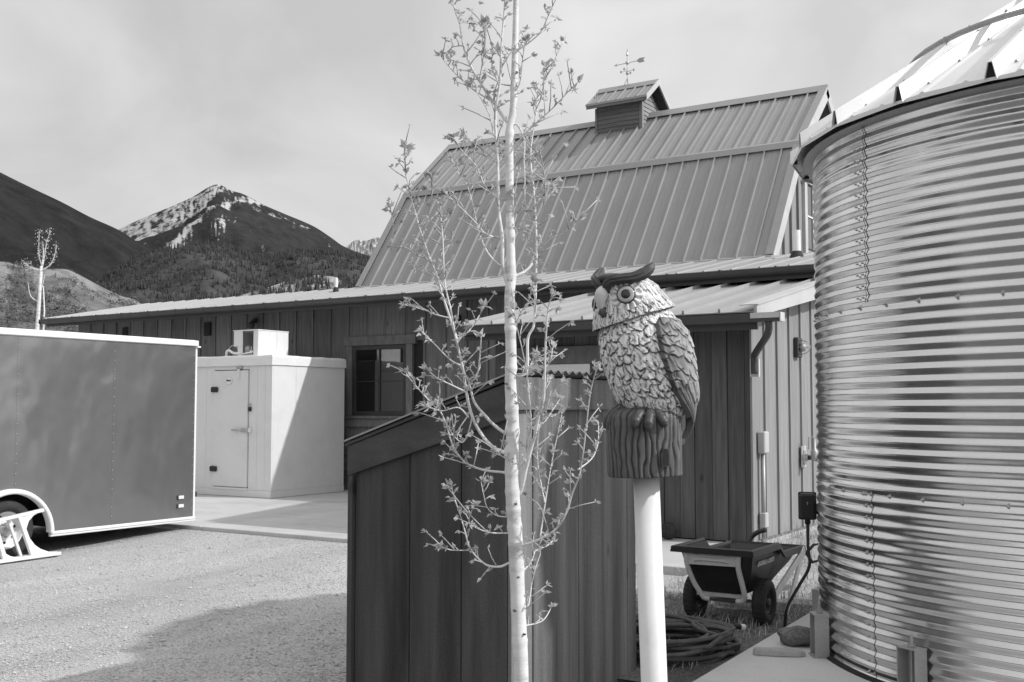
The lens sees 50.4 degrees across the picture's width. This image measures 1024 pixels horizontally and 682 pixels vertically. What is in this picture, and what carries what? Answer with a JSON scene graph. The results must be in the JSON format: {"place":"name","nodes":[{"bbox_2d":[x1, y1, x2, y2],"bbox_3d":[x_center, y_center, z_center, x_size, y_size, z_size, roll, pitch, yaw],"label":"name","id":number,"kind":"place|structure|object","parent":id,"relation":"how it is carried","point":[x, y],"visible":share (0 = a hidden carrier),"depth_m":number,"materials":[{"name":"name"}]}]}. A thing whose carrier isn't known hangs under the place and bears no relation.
{"place":"outdoors","nodes":[
{"label":"outdoors","id":0,"kind":"place"},
{"bbox_2d":[0,261,140,331],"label":"grassy hillside","id":1,"kind":"structure","parent":0,"point":[50,282],"depth_m":374.65,"materials":[{"name":"plant"}]},
{"bbox_2d":[0,260,140,331],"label":"hillside brush","id":2,"kind":"object","parent":1,"relation":"on","point":[31,314],"visible":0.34,"depth_m":312.83,"materials":[{"name":"plant"}]},
{"bbox_2d":[0,172,151,283],"bbox_3d":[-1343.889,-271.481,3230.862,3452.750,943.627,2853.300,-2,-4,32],"label":"forested mountain","id":3,"kind":"structure","parent":0,"point":[91,249],"depth_m":2791.93,"materials":[{"name":"plant"}]},
{"bbox_2d":[101,244,365,303],"bbox_3d":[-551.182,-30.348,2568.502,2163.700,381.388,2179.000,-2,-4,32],"label":"forested foothills","id":4,"kind":"structure","parent":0,"point":[198,260],"depth_m":2259.53,"materials":[{"name":"plant"}]},
{"bbox_2d":[97,239,370,302],"bbox_3d":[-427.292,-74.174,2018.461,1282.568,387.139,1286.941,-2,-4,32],"label":"conifer forest","id":5,"kind":"object","parent":4,"relation":"on","point":[116,270],"visible":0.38,"depth_m":2316.84,"materials":[{"name":"plant"}]},
{"bbox_2d":[119,185,364,256],"bbox_3d":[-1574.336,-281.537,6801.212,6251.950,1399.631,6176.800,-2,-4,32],"label":"snow capped peak","id":6,"kind":"structure","parent":0,"point":[220,214],"depth_m":6218.85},
{"bbox_2d":[236,275,353,296],"bbox_3d":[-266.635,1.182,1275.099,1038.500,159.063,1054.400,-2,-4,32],"label":"grassy foothill","id":7,"kind":"structure","parent":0,"point":[293,285],"depth_m":1240.68,"materials":[{"name":"plant"}]},
{"bbox_2d":[141,269,357,303],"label":"foothill trees","id":8,"kind":"object","parent":7,"relation":"on","point":[350,284],"visible":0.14,"depth_m":1209.66,"materials":[{"name":"plant"}]},
{"bbox_2d":[346,237,379,255],"bbox_3d":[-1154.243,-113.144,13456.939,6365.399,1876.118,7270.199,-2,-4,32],"label":"distant snowy range","id":9,"kind":"structure","parent":0,"point":[367,247],"depth_m":11881.51,"materials":[{"name":"white snow"}]},
{"bbox_2d":[0,526,751,681],"bbox_3d":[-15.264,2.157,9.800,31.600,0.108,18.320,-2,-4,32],"label":"gravel yard","id":10,"kind":"structure","parent":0,"point":[133,539],"depth_m":8.85,"materials":[{"name":"grey gravel"}]},
{"bbox_2d":[0,508,60,562],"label":"white stand","id":11,"kind":"object","parent":10,"relation":"on","point":[33,549],"visible":1,"depth_m":11.35,"materials":[{"name":"white metal"}]},
{"bbox_2d":[0,327,200,558],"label":"cargo trailer","id":12,"kind":"object","parent":10,"relation":"on","point":[97,432],"visible":0.88,"depth_m":12.29,"materials":[{"name":"paint"}]},
{"bbox_2d":[342,369,635,681],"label":"wooden shed","id":13,"kind":"structure","parent":10,"relation":"on","point":[417,611],"depth_m":5.62,"materials":[{"name":"grey wood"}]},
{"bbox_2d":[152,489,816,575],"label":"concrete slab","id":14,"kind":"structure","parent":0,"point":[321,517],"depth_m":14.18,"materials":[{"name":"grey concrete"}]},
{"bbox_2d":[195,354,345,497],"bbox_3d":[-4.362,1.445,18.829,2.287,2.316,1.859,-2,-4,32],"label":"walk in cooler","id":15,"kind":"object","parent":14,"relation":"on","point":[270,426],"visible":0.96,"depth_m":18.04,"materials":[{"name":"white paint"}]},
{"bbox_2d":[209,366,251,487],"bbox_3d":[-4.663,1.413,17.986,0.970,1.975,0.113,-2,-4,32],"label":"door","id":16,"kind":"structure","parent":15,"relation":"in","point":[231,430],"depth_m":17.96,"materials":[{"name":"white metal"}]},
{"bbox_2d":[225,329,288,355],"bbox_3d":[-4.393,0.061,18.643,0.830,0.456,0.766,-2,-4,32],"label":"condensing unit","id":17,"kind":"object","parent":15,"relation":"on","point":[263,342],"visible":0.92,"depth_m":18.39,"materials":[{"name":"white paint"}]},
{"bbox_2d":[39,79,834,541],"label":"barn","id":18,"kind":"structure","parent":14,"relation":"on","point":[707,209],"depth_m":18.99,"materials":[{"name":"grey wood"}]},
{"bbox_2d":[344,334,417,426],"bbox_3d":[-2.325,0.708,19.123,1.620,1.602,0.130,-2,-4,32],"label":"window","id":19,"kind":"structure","parent":18,"relation":"in","point":[376,395],"depth_m":19.14,"materials":[{"name":"grey wood"}]},
{"bbox_2d":[614,49,644,84],"bbox_3d":[2.412,-5.648,22.487,0.295,0.820,0.667,3,-4,-37],"label":"weather vane","id":20,"kind":"object","parent":18,"relation":"on","point":[639,60],"visible":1,"depth_m":22.49,"materials":[{"name":"metal"}]},
{"bbox_2d":[757,431,768,541],"bbox_3d":[2.741,1.596,11.849,0.090,1.220,0.140,-2,-4,32],"label":"electrical conduit","id":21,"kind":"object","parent":18,"relation":"attached to","point":[762,443],"visible":0.92,"depth_m":11.83,"materials":[{"name":"grey metal"}]},
{"bbox_2d":[794,337,810,357],"bbox_3d":[3.488,0.077,13.046,0.184,0.240,0.178,-2,-4,32],"label":"wall lamp","id":22,"kind":"object","parent":18,"relation":"attached to","point":[800,347],"visible":1,"depth_m":13.01,"materials":[{"name":"metal"}]},
{"bbox_2d":[801,179,814,252],"bbox_3d":[5.669,-2.290,20.458,0.110,1.590,1.200,-2,-4,32],"label":"gable window","id":23,"kind":"structure","parent":18,"relation":"in","point":[807,191],"depth_m":20.10,"materials":[{"name":"white glass"}]},
{"bbox_2d":[801,437,817,467],"bbox_3d":[3.598,1.335,13.065,0.217,0.370,0.170,-2,-4,32],"label":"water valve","id":24,"kind":"object","parent":18,"relation":"attached to","point":[805,457],"visible":0.89,"depth_m":13.05,"materials":[{"name":"metal"}]},
{"bbox_2d":[661,522,676,539],"bbox_3d":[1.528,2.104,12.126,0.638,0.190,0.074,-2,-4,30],"label":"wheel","id":25,"kind":"object","parent":14,"relation":"on","point":[668,530],"visible":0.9,"depth_m":11.99,"materials":[{"name":"rubber"}]},
{"bbox_2d":[0,0,1012,246],"label":"sky","id":26,"kind":"structure","parent":0,"point":[120,113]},
{"bbox_2d":[618,520,818,681],"bbox_3d":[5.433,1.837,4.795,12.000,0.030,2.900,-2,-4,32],"label":"rough ground","id":27,"kind":"structure","parent":0,"point":[690,674],"depth_m":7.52,"materials":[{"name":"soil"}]},
{"bbox_2d":[636,613,745,668],"bbox_3d":[0.987,1.892,6.942,0.873,0.211,1.133,-2,-4,32],"label":"garden hose","id":28,"kind":"object","parent":27,"relation":"on","point":[709,639],"visible":0.56,"depth_m":6.66,"materials":[{"name":"black plastic"}]},
{"bbox_2d":[670,528,818,625],"bbox_3d":[1.784,1.764,8.161,0.752,0.610,1.245,-2,-4,32],"label":"dump cart","id":29,"kind":"object","parent":27,"relation":"on","point":[734,571],"visible":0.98,"depth_m":7.80,"materials":[{"name":"black plastic"}]},
{"bbox_2d":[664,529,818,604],"bbox_3d":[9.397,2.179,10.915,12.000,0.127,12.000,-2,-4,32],"label":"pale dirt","id":30,"kind":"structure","parent":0,"point":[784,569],"depth_m":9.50,"materials":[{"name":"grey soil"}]},
{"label":"lawn","id":31,"kind":"structure","parent":0,"visible":0},
{"bbox_2d":[381,0,605,681],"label":"aspen sapling","id":32,"kind":"object","parent":31,"relation":"on","point":[516,562],"visible":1,"depth_m":2.75,"materials":[{"name":"grey plant"}]},
{"bbox_2d":[633,478,666,681],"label":"white post","id":33,"kind":"object","parent":31,"relation":"on","point":[650,590],"visible":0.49,"depth_m":2.35,"materials":[{"name":"plastic"}]},
{"bbox_2d":[590,262,699,477],"bbox_3d":[0.294,0.063,2.405,0.238,0.469,0.194,-1,-4,10],"label":"owl decoy","id":34,"kind":"object","parent":33,"relation":"on","point":[647,355],"visible":1,"depth_m":2.33,"materials":[{"name":"paint"}]},
{"label":"gravel ground","id":35,"kind":"structure","parent":0,"visible":0},
{"bbox_2d":[21,228,58,329],"bbox_3d":[-11.687,0.208,26.874,0.975,6.067,0.372,0,-4,-5],"label":"slender tree","id":36,"kind":"object","parent":35,"relation":"on","point":[38,300],"visible":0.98,"depth_m":26.92,"materials":[{"name":"white plant"}]},
{"bbox_2d":[693,613,870,681],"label":"tank pad","id":37,"kind":"object","parent":35,"relation":"on","point":[747,665],"visible":0.08,"depth_m":6.25,"materials":[{"name":"concrete"}]},
{"bbox_2d":[753,647,805,656],"bbox_3d":[1.621,1.886,6.611,0.316,0.039,0.108,-1,-4,8],"label":"flat stone","id":38,"kind":"object","parent":37,"relation":"on","point":[777,651],"visible":1,"depth_m":6.58,"materials":[{"name":"grey stone"}]},
{"bbox_2d":[777,625,809,646],"bbox_3d":[1.806,1.864,6.894,0.246,0.118,0.184,0,-4,6],"label":"round stone","id":39,"kind":"object","parent":37,"relation":"on","point":[796,635],"visible":0.88,"depth_m":6.84,"materials":[{"name":"grey stone"}]},
{"bbox_2d":[790,0,1023,681],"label":"steel tank","id":40,"kind":"object","parent":37,"relation":"on","point":[912,172],"visible":1,"depth_m":5.74,"materials":[{"name":"metal"}]},
{"bbox_2d":[783,492,818,625],"bbox_3d":[2.000,1.534,7.531,0.187,0.980,0.442,3,-4,-39],"label":"control box","id":41,"kind":"object","parent":40,"relation":"attached to","point":[808,512],"visible":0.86,"depth_m":7.45,"materials":[{"name":"black plastic"}]}
]}

